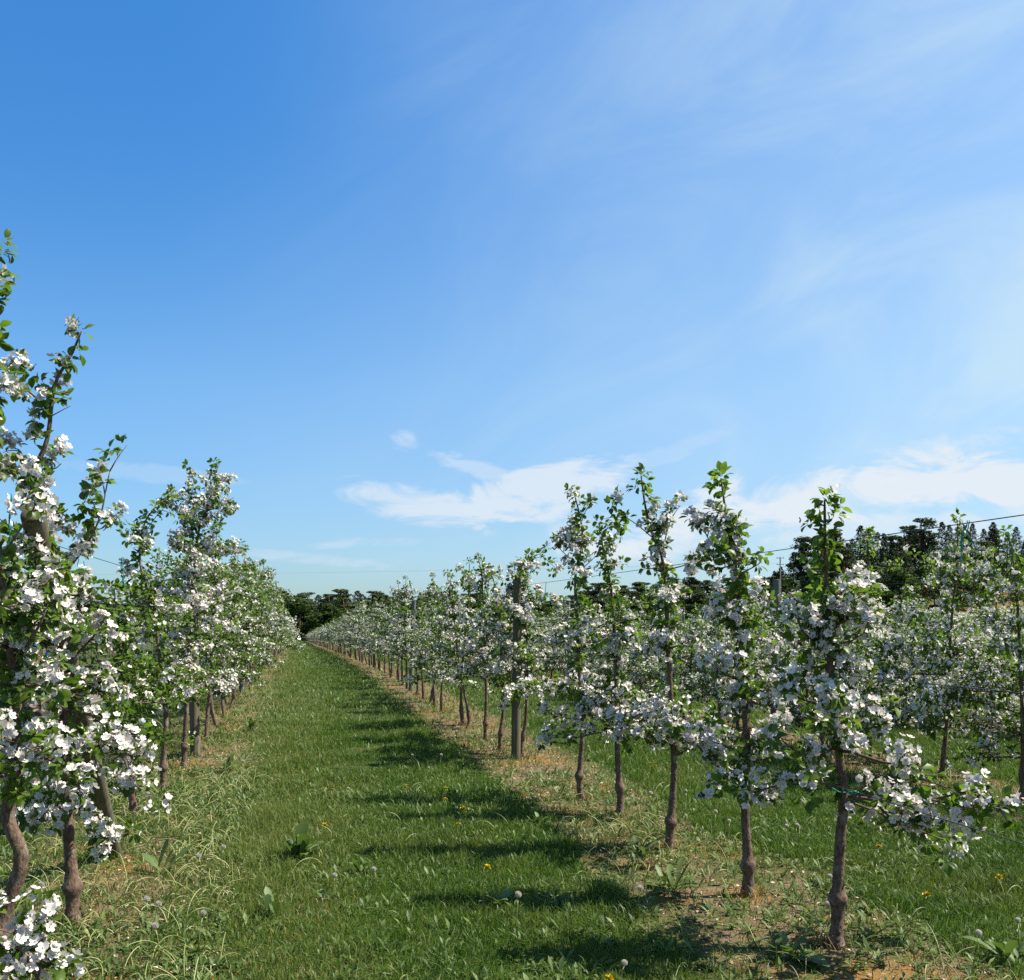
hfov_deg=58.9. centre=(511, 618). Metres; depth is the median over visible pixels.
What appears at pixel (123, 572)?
twine tie
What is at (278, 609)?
apple tree
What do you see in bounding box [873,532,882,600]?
spruce tree
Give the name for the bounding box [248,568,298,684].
apple tree
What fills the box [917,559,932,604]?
spruce tree
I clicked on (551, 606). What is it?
spruce tree
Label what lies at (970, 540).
spruce tree
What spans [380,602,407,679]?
apple tree
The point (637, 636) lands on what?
apple tree
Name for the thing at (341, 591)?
pine tree
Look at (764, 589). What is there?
pine tree
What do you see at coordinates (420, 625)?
apple tree
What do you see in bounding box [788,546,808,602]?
spruce tree
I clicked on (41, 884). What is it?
dandelion
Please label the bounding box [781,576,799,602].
broadleaf tree
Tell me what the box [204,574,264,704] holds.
apple tree
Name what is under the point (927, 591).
spruce tree
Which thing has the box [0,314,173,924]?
apple tree
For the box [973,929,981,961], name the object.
dandelion
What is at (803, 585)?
spruce tree
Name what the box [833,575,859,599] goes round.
broadleaf tree
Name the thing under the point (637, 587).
pine tree
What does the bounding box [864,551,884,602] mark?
spruce tree
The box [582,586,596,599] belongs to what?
pine tree
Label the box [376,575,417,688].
apple tree
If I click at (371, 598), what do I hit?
pine tree
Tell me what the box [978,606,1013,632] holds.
apple tree
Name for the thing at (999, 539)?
pine tree
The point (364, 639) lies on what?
apple tree
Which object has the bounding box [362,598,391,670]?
apple tree
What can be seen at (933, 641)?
apple tree
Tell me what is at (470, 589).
apple tree
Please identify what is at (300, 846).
weed plant
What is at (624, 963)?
dandelion
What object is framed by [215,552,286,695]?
apple tree
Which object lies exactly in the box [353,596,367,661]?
apple tree
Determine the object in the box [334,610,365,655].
apple tree
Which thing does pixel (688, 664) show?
apple tree
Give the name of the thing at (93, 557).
trellis wire
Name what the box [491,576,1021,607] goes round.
trellis wire
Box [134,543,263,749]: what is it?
apple tree
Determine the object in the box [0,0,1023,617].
sky
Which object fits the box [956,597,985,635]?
apple tree
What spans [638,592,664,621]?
broadleaf tree
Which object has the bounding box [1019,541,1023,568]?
spruce tree
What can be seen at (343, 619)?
apple tree
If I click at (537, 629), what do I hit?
apple tree
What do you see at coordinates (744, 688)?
apple tree
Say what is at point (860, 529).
spruce tree
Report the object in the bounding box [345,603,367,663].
apple tree
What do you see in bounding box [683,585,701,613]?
pine tree
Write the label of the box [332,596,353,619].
pine tree
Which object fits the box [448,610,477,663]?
apple tree
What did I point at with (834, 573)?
spruce tree
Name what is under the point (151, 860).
weed plant
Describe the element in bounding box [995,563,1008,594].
spruce tree
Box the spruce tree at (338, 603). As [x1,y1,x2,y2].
[332,602,343,624]
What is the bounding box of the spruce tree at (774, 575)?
[767,571,778,599]
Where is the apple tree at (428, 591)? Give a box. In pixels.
[407,572,456,705]
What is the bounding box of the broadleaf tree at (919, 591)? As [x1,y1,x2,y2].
[908,577,931,605]
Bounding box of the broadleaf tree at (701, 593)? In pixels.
[680,590,708,618]
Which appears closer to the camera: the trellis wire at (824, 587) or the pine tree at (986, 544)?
the trellis wire at (824, 587)
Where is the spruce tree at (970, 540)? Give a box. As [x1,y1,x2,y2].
[950,531,980,592]
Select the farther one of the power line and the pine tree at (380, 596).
the pine tree at (380, 596)
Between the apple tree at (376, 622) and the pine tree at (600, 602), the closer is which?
the apple tree at (376, 622)
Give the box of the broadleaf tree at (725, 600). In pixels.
[713,594,728,605]
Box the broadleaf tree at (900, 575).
[879,566,921,616]
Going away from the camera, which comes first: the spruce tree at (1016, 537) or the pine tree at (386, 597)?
the spruce tree at (1016, 537)
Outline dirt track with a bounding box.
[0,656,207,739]
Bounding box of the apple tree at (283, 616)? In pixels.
[270,592,295,652]
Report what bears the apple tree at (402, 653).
on the ground at (736, 931)
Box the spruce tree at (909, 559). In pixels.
[899,548,923,603]
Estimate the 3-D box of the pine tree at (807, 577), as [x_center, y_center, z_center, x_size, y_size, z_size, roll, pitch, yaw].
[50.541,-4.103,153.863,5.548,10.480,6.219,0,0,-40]
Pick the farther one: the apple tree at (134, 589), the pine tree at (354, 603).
the pine tree at (354, 603)
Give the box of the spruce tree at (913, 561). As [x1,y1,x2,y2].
[908,535,918,588]
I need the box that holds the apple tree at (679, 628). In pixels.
[664,617,687,676]
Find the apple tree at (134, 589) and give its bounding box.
[99,487,223,789]
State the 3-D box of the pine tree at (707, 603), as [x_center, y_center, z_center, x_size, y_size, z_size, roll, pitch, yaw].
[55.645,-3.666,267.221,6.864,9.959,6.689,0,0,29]
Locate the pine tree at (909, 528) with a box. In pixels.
[895,525,918,575]
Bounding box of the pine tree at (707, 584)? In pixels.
[699,580,713,600]
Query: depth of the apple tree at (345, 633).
42.30 m
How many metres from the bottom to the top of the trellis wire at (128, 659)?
0.805 m
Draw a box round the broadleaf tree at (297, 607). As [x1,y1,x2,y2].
[285,597,320,633]
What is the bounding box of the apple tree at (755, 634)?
[721,599,790,661]
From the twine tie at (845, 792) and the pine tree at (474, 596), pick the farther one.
the pine tree at (474, 596)
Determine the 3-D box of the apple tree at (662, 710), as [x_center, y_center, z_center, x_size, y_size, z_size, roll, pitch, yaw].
[1.038,0.273,6.281,0.857,2.697,1.333,0,0,-30]
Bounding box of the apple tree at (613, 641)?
[534,510,667,816]
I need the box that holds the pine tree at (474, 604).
[472,603,488,616]
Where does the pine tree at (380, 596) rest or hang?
on the ground at (736, 931)
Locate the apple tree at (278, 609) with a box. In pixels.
[260,579,305,671]
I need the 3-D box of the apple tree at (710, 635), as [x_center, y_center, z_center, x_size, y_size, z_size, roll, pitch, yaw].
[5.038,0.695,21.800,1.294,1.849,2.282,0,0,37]
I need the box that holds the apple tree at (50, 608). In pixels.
[0,228,99,975]
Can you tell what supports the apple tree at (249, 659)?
on the ground at (736, 931)
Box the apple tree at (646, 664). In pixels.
[618,599,693,697]
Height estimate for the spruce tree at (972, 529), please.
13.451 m
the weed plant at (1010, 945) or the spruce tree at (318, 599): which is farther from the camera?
the spruce tree at (318, 599)
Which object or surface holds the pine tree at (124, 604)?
on the ground at (736, 931)
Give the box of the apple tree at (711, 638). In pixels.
[707,611,762,659]
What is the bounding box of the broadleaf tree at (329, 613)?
[310,603,342,631]
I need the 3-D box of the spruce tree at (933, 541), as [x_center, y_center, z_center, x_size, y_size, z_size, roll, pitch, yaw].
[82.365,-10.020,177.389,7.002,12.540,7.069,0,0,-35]
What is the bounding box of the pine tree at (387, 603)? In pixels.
[382,602,394,616]
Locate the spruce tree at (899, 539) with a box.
[895,536,912,594]
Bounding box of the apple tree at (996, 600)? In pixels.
[932,571,1023,726]
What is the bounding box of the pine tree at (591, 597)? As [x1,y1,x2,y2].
[582,595,596,621]
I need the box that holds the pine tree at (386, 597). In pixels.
[373,594,396,609]
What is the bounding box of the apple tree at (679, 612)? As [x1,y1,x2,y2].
[658,606,693,663]
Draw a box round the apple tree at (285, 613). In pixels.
[257,561,289,666]
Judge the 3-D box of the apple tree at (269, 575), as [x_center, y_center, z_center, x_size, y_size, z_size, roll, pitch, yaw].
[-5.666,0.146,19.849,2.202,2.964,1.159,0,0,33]
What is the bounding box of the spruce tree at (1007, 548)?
[999,536,1012,576]
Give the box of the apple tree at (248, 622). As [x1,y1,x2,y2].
[149,522,283,739]
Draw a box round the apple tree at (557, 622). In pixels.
[532,596,592,680]
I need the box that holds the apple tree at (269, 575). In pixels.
[240,558,293,689]
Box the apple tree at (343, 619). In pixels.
[334,608,351,642]
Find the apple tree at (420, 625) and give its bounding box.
[401,599,438,698]
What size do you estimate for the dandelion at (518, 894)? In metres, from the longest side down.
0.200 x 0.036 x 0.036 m
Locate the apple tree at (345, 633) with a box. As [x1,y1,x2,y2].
[335,613,352,657]
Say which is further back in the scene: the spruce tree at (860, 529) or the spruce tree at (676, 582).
the spruce tree at (676, 582)
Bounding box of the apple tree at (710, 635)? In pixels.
[695,616,731,667]
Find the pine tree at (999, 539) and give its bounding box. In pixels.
[981,530,1006,566]
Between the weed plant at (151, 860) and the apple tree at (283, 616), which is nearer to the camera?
the weed plant at (151, 860)
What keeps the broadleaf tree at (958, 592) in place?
on the ground at (736, 931)
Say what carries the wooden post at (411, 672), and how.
on the ground at (736, 931)
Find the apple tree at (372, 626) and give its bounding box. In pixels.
[361,603,386,667]
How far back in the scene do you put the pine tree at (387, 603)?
266.43 m
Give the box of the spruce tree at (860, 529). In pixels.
[849,525,869,565]
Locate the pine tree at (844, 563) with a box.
[818,547,856,600]
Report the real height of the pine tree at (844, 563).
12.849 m
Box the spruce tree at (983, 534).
[974,529,988,554]
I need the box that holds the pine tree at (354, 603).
[349,602,364,618]
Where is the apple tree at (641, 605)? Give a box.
[591,583,689,687]
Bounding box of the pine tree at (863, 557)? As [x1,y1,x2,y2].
[856,555,881,593]
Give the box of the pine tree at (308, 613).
[300,602,324,640]
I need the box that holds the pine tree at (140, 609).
[132,603,147,634]
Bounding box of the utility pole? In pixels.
[776,557,783,600]
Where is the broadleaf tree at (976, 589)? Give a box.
[970,582,997,608]
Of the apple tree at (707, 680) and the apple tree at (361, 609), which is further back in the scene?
the apple tree at (361, 609)
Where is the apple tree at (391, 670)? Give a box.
[373,601,410,676]
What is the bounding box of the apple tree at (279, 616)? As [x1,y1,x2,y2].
[262,578,285,657]
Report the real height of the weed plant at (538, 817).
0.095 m
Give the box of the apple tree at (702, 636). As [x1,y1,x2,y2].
[679,616,708,665]
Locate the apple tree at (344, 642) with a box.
[341,621,355,658]
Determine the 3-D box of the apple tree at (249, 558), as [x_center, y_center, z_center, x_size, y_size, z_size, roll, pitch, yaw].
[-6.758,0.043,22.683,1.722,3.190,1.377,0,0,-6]
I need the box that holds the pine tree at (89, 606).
[79,600,97,619]
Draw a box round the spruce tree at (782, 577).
[770,567,788,599]
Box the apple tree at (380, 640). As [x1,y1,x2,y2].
[365,608,391,672]
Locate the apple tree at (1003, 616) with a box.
[931,604,1006,679]
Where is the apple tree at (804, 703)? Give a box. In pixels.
[761,591,898,748]
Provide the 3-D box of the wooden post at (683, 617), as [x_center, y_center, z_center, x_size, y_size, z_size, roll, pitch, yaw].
[6.188,0.648,32.686,0.129,2.063,0.106,0,0,-13]
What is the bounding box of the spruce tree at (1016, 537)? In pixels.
[1003,527,1023,573]
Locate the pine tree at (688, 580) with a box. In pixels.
[680,577,698,606]
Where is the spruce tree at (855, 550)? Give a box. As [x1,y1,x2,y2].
[849,538,859,565]
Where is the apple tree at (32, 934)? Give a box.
[0,708,84,979]
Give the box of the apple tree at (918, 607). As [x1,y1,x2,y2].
[840,583,982,687]
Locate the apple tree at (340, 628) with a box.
[337,620,348,655]
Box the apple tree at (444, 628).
[410,573,472,702]
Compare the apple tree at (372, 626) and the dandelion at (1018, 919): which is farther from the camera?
the apple tree at (372, 626)
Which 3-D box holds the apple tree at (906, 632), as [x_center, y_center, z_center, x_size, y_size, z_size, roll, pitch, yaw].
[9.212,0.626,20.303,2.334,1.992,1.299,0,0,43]
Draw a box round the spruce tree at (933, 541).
[925,535,939,594]
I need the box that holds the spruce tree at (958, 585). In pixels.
[943,556,968,602]
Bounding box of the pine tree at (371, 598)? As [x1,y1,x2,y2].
[364,591,385,604]
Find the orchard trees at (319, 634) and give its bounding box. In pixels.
[2,604,1022,659]
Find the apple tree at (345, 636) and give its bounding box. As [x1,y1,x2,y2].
[336,606,359,659]
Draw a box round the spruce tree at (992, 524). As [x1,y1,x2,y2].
[984,522,1006,569]
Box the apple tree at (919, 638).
[894,606,932,659]
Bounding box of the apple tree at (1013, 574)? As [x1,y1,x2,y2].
[928,525,1023,800]
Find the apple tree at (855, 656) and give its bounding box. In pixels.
[783,580,898,670]
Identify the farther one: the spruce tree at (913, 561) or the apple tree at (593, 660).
the spruce tree at (913, 561)
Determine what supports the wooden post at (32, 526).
on the ground at (736, 931)
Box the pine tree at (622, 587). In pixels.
[605,585,629,607]
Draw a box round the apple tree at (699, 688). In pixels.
[666,588,757,718]
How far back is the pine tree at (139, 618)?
258.99 m
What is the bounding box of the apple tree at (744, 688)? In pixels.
[663,461,834,897]
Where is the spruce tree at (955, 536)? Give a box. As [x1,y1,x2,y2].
[950,524,976,560]
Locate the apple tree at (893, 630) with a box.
[886,616,909,663]
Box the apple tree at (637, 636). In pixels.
[602,618,648,651]
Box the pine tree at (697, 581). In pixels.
[687,580,701,604]
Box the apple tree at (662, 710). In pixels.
[592,462,750,849]
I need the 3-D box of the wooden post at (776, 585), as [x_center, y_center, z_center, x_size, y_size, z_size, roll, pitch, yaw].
[3.492,0.569,12.003,0.142,2.164,0.105,0,0,-13]
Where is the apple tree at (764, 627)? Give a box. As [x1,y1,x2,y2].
[749,594,771,677]
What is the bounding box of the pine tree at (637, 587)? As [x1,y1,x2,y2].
[629,581,649,611]
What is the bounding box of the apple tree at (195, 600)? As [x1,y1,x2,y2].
[140,457,242,767]
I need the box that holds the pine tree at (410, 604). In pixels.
[406,603,425,628]
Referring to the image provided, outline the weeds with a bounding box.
[0,591,1023,979]
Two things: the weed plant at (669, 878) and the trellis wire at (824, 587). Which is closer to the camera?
the weed plant at (669, 878)
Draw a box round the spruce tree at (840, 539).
[829,532,853,575]
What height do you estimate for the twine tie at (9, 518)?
0.230 m
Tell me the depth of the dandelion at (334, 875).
5.18 m
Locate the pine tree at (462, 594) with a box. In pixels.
[457,593,470,604]
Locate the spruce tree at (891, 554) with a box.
[877,548,904,601]
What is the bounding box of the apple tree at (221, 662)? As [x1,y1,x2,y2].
[172,525,256,716]
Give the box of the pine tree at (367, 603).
[353,600,374,621]
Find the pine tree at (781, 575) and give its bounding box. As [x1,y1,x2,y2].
[772,572,789,581]
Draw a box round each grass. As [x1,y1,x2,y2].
[0,641,1023,979]
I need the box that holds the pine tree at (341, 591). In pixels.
[315,588,353,609]
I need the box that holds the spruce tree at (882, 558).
[875,552,888,602]
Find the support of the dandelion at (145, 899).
on the ground at (736, 931)
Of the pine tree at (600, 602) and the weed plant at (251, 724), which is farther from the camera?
the pine tree at (600, 602)
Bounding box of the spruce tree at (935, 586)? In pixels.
[921,550,945,606]
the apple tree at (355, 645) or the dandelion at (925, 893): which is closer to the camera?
the dandelion at (925, 893)
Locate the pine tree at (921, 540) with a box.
[905,517,947,597]
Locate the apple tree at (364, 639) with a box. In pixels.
[359,614,373,666]
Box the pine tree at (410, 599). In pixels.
[395,592,415,610]
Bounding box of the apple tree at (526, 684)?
[488,532,564,757]
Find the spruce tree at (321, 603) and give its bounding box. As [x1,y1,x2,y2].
[315,600,333,627]
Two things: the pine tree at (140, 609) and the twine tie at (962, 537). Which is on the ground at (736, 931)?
the pine tree at (140, 609)
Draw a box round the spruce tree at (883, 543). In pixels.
[876,533,888,601]
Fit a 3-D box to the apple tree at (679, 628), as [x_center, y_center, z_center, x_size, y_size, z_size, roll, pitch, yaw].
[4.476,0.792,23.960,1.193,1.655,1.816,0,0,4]
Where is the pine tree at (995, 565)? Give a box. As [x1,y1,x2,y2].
[982,549,1003,595]
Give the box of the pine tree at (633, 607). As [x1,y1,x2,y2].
[624,591,642,618]
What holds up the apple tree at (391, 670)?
on the ground at (736, 931)
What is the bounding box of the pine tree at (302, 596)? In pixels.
[286,594,316,640]
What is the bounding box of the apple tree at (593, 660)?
[564,612,634,686]
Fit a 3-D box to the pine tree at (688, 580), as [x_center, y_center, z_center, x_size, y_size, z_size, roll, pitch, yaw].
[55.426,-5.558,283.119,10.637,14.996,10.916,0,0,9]
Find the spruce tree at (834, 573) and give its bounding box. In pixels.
[829,564,839,581]
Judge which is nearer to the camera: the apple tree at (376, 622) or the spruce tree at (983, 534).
the apple tree at (376, 622)
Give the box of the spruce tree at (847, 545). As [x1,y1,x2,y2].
[840,543,855,568]
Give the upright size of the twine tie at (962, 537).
0.178 m
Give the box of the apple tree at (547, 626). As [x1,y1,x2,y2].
[528,607,564,680]
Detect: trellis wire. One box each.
[0,519,171,580]
[89,647,175,668]
[388,514,1023,605]
[464,635,1023,693]
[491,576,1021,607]
[542,693,1023,844]
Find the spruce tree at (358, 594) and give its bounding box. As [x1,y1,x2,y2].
[349,590,365,616]
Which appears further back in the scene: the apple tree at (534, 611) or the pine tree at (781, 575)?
the pine tree at (781, 575)
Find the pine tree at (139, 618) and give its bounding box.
[133,604,145,633]
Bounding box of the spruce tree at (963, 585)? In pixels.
[947,555,976,600]
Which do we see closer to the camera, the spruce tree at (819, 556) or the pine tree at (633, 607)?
the spruce tree at (819, 556)
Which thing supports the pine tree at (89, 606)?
on the ground at (736, 931)
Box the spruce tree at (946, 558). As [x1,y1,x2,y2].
[930,549,961,600]
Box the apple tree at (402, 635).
[375,596,417,685]
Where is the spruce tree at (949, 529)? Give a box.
[942,526,957,569]
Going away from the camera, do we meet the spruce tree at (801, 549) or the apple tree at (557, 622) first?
the apple tree at (557, 622)
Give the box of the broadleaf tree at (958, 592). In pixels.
[955,588,968,615]
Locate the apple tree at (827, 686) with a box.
[709,484,1023,949]
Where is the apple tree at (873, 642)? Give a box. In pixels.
[850,606,905,689]
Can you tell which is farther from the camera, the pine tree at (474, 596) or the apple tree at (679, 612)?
the pine tree at (474, 596)
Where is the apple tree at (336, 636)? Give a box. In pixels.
[325,615,342,652]
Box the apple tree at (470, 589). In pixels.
[399,556,511,724]
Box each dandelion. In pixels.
[38,881,44,910]
[142,896,149,929]
[152,922,158,957]
[154,901,161,937]
[196,853,201,879]
[198,910,205,946]
[221,844,225,868]
[332,872,336,895]
[371,866,376,889]
[484,864,490,881]
[515,891,521,925]
[604,974,614,979]
[621,959,627,979]
[638,885,643,915]
[822,901,829,933]
[827,873,831,891]
[922,891,930,908]
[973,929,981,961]
[995,874,1003,892]
[1015,917,1020,944]
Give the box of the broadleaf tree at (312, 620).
[299,613,323,638]
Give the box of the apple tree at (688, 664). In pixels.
[631,608,726,709]
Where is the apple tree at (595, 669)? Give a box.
[585,593,651,698]
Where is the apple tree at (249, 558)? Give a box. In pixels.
[238,557,272,675]
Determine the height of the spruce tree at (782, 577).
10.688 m
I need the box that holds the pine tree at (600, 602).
[591,594,604,616]
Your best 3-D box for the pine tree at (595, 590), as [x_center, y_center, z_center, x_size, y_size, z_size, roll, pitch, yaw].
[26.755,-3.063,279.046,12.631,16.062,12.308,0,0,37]
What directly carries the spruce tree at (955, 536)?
on the ground at (736, 931)
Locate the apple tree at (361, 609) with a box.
[345,604,369,662]
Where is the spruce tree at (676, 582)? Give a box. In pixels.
[670,581,690,618]
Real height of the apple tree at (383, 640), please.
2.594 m
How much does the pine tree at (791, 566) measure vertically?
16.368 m
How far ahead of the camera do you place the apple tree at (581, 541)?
7.97 m
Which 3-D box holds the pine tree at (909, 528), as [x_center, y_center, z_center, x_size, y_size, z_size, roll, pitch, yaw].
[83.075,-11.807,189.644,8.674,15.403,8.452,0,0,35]
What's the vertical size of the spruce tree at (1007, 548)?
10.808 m
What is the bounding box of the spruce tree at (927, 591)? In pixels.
[918,551,941,606]
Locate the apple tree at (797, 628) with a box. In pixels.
[783,593,823,695]
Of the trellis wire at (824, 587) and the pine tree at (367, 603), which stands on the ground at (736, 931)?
the pine tree at (367, 603)
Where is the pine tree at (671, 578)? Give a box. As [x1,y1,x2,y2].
[663,577,679,584]
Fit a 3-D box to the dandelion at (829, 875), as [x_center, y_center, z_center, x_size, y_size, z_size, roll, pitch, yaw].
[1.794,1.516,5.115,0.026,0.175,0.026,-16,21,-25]
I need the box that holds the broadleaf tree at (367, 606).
[364,605,384,626]
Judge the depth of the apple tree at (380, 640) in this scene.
26.62 m
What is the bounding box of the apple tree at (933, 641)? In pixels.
[904,622,973,671]
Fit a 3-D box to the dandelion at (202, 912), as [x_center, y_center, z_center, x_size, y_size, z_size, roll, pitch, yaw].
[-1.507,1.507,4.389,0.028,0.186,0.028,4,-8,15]
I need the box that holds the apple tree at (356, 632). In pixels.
[351,606,385,664]
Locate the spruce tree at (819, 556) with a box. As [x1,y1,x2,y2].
[807,546,829,600]
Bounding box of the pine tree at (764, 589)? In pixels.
[753,582,771,599]
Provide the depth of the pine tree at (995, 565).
161.50 m
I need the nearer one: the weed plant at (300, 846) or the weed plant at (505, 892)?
the weed plant at (505, 892)
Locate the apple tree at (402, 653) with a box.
[391,595,430,694]
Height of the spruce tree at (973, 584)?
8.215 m
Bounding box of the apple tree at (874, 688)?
[804,526,949,762]
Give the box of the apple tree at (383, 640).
[370,580,409,681]
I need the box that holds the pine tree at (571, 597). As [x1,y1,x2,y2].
[564,595,573,607]
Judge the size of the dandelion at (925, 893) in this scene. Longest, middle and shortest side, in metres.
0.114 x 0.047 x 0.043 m
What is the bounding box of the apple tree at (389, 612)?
[366,598,395,674]
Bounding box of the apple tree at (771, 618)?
[721,587,845,728]
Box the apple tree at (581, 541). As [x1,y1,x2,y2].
[536,483,644,799]
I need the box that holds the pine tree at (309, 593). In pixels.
[300,592,317,614]
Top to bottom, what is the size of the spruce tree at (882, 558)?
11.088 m
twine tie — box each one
[7,493,11,545]
[121,558,125,590]
[832,788,856,793]
[960,520,975,565]
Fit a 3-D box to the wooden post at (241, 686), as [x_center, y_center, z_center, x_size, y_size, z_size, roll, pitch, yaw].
[-5.848,0.619,19.581,0.122,2.063,0.107,0,0,-13]
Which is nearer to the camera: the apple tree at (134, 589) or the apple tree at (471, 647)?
the apple tree at (134, 589)
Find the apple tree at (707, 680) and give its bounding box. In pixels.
[693,596,779,729]
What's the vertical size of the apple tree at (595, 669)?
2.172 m
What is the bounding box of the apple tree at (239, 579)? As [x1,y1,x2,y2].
[223,570,263,679]
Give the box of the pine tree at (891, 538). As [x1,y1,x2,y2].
[873,535,918,567]
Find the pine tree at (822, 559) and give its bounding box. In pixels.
[802,538,833,601]
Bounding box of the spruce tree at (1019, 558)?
[1012,554,1023,593]
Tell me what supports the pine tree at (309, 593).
on the ground at (736, 931)
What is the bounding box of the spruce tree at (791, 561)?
[783,552,798,600]
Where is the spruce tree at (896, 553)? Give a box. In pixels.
[883,548,904,599]
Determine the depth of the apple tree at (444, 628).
17.02 m
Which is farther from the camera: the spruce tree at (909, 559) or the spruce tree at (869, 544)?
the spruce tree at (869, 544)
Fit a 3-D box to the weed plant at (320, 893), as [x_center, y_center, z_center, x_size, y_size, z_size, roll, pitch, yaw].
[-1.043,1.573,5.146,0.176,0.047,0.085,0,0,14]
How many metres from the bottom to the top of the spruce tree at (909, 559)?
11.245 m
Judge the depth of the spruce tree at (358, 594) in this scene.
290.39 m
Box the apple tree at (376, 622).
[355,598,384,668]
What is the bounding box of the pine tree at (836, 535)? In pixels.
[820,530,846,589]
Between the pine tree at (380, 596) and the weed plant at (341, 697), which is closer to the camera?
the weed plant at (341, 697)
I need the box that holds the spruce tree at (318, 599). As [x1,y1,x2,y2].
[302,595,321,633]
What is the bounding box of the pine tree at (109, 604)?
[101,598,124,611]
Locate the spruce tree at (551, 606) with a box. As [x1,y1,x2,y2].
[548,599,557,612]
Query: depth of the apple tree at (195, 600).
9.67 m
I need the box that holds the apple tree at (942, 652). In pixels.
[851,507,1023,779]
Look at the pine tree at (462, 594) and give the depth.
276.89 m
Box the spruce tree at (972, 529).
[966,523,981,578]
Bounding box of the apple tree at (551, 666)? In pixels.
[533,596,593,676]
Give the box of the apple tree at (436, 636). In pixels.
[416,586,466,711]
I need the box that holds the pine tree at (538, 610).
[534,604,553,617]
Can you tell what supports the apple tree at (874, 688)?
on the ground at (736, 931)
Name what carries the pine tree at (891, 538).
on the ground at (736, 931)
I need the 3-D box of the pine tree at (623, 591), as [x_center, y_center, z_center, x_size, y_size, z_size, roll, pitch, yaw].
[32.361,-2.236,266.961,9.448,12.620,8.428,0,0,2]
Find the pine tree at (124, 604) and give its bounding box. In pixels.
[119,599,133,621]
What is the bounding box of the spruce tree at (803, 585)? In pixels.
[800,578,810,599]
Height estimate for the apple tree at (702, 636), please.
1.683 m
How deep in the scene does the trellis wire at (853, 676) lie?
3.96 m
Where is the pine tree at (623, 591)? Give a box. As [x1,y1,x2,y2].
[616,589,631,610]
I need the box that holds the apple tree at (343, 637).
[337,622,349,656]
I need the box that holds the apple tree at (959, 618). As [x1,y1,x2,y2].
[896,607,1012,708]
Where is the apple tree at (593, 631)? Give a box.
[562,599,625,683]
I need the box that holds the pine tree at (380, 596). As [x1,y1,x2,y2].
[369,594,386,611]
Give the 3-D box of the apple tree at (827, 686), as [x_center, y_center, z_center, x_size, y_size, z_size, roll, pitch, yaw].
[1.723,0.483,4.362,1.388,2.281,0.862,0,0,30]
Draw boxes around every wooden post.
[20,507,122,858]
[188,574,199,755]
[239,639,243,691]
[409,600,415,690]
[511,577,522,758]
[566,601,570,674]
[682,608,684,630]
[771,579,779,737]
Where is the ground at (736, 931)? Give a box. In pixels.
[0,585,1023,979]
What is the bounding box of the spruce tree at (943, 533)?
[935,521,954,588]
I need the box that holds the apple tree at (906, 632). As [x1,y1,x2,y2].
[892,602,946,668]
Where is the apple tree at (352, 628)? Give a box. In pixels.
[347,613,360,660]
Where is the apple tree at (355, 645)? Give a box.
[344,608,382,664]
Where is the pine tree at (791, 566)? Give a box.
[785,536,823,600]
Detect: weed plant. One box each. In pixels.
[142,839,189,873]
[217,753,238,772]
[245,718,258,730]
[264,886,279,915]
[272,821,323,861]
[317,889,340,900]
[335,695,346,702]
[349,858,376,872]
[479,883,514,905]
[526,811,546,822]
[627,835,661,858]
[640,857,697,893]
[762,931,829,969]
[962,936,1023,958]
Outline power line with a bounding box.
[319,563,764,572]
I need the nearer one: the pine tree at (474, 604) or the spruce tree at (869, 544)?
the spruce tree at (869, 544)
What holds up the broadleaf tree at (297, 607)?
on the ground at (736, 931)
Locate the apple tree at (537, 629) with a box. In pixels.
[505,612,564,678]
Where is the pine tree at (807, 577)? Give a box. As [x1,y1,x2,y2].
[799,564,823,606]
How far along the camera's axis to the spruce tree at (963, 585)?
159.85 m
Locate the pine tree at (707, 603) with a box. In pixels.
[691,589,708,618]
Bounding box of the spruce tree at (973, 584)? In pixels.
[965,556,981,596]
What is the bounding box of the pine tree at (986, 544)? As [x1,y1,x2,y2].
[965,541,999,591]
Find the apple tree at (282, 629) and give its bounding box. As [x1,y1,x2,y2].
[264,587,293,662]
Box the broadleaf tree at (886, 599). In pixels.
[878,589,898,618]
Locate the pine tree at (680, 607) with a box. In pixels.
[670,598,689,615]
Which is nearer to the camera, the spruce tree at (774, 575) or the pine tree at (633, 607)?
the spruce tree at (774, 575)
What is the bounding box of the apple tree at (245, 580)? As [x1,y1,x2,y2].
[202,544,280,710]
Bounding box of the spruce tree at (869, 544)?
[858,529,877,565]
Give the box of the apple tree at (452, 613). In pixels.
[429,569,496,727]
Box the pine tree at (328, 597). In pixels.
[315,594,335,624]
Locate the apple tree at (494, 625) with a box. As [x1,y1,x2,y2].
[465,571,545,750]
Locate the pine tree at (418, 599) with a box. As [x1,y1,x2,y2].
[416,598,430,618]
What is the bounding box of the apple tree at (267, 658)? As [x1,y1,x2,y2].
[210,555,283,699]
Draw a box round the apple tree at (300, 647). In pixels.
[248,570,303,670]
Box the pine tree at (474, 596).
[467,594,481,606]
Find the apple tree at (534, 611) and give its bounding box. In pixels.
[508,610,539,663]
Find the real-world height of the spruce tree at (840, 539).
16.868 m
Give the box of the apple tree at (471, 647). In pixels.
[445,553,524,740]
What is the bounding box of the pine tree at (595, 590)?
[582,582,607,610]
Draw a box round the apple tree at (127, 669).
[69,578,198,815]
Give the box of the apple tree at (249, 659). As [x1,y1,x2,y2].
[145,524,264,725]

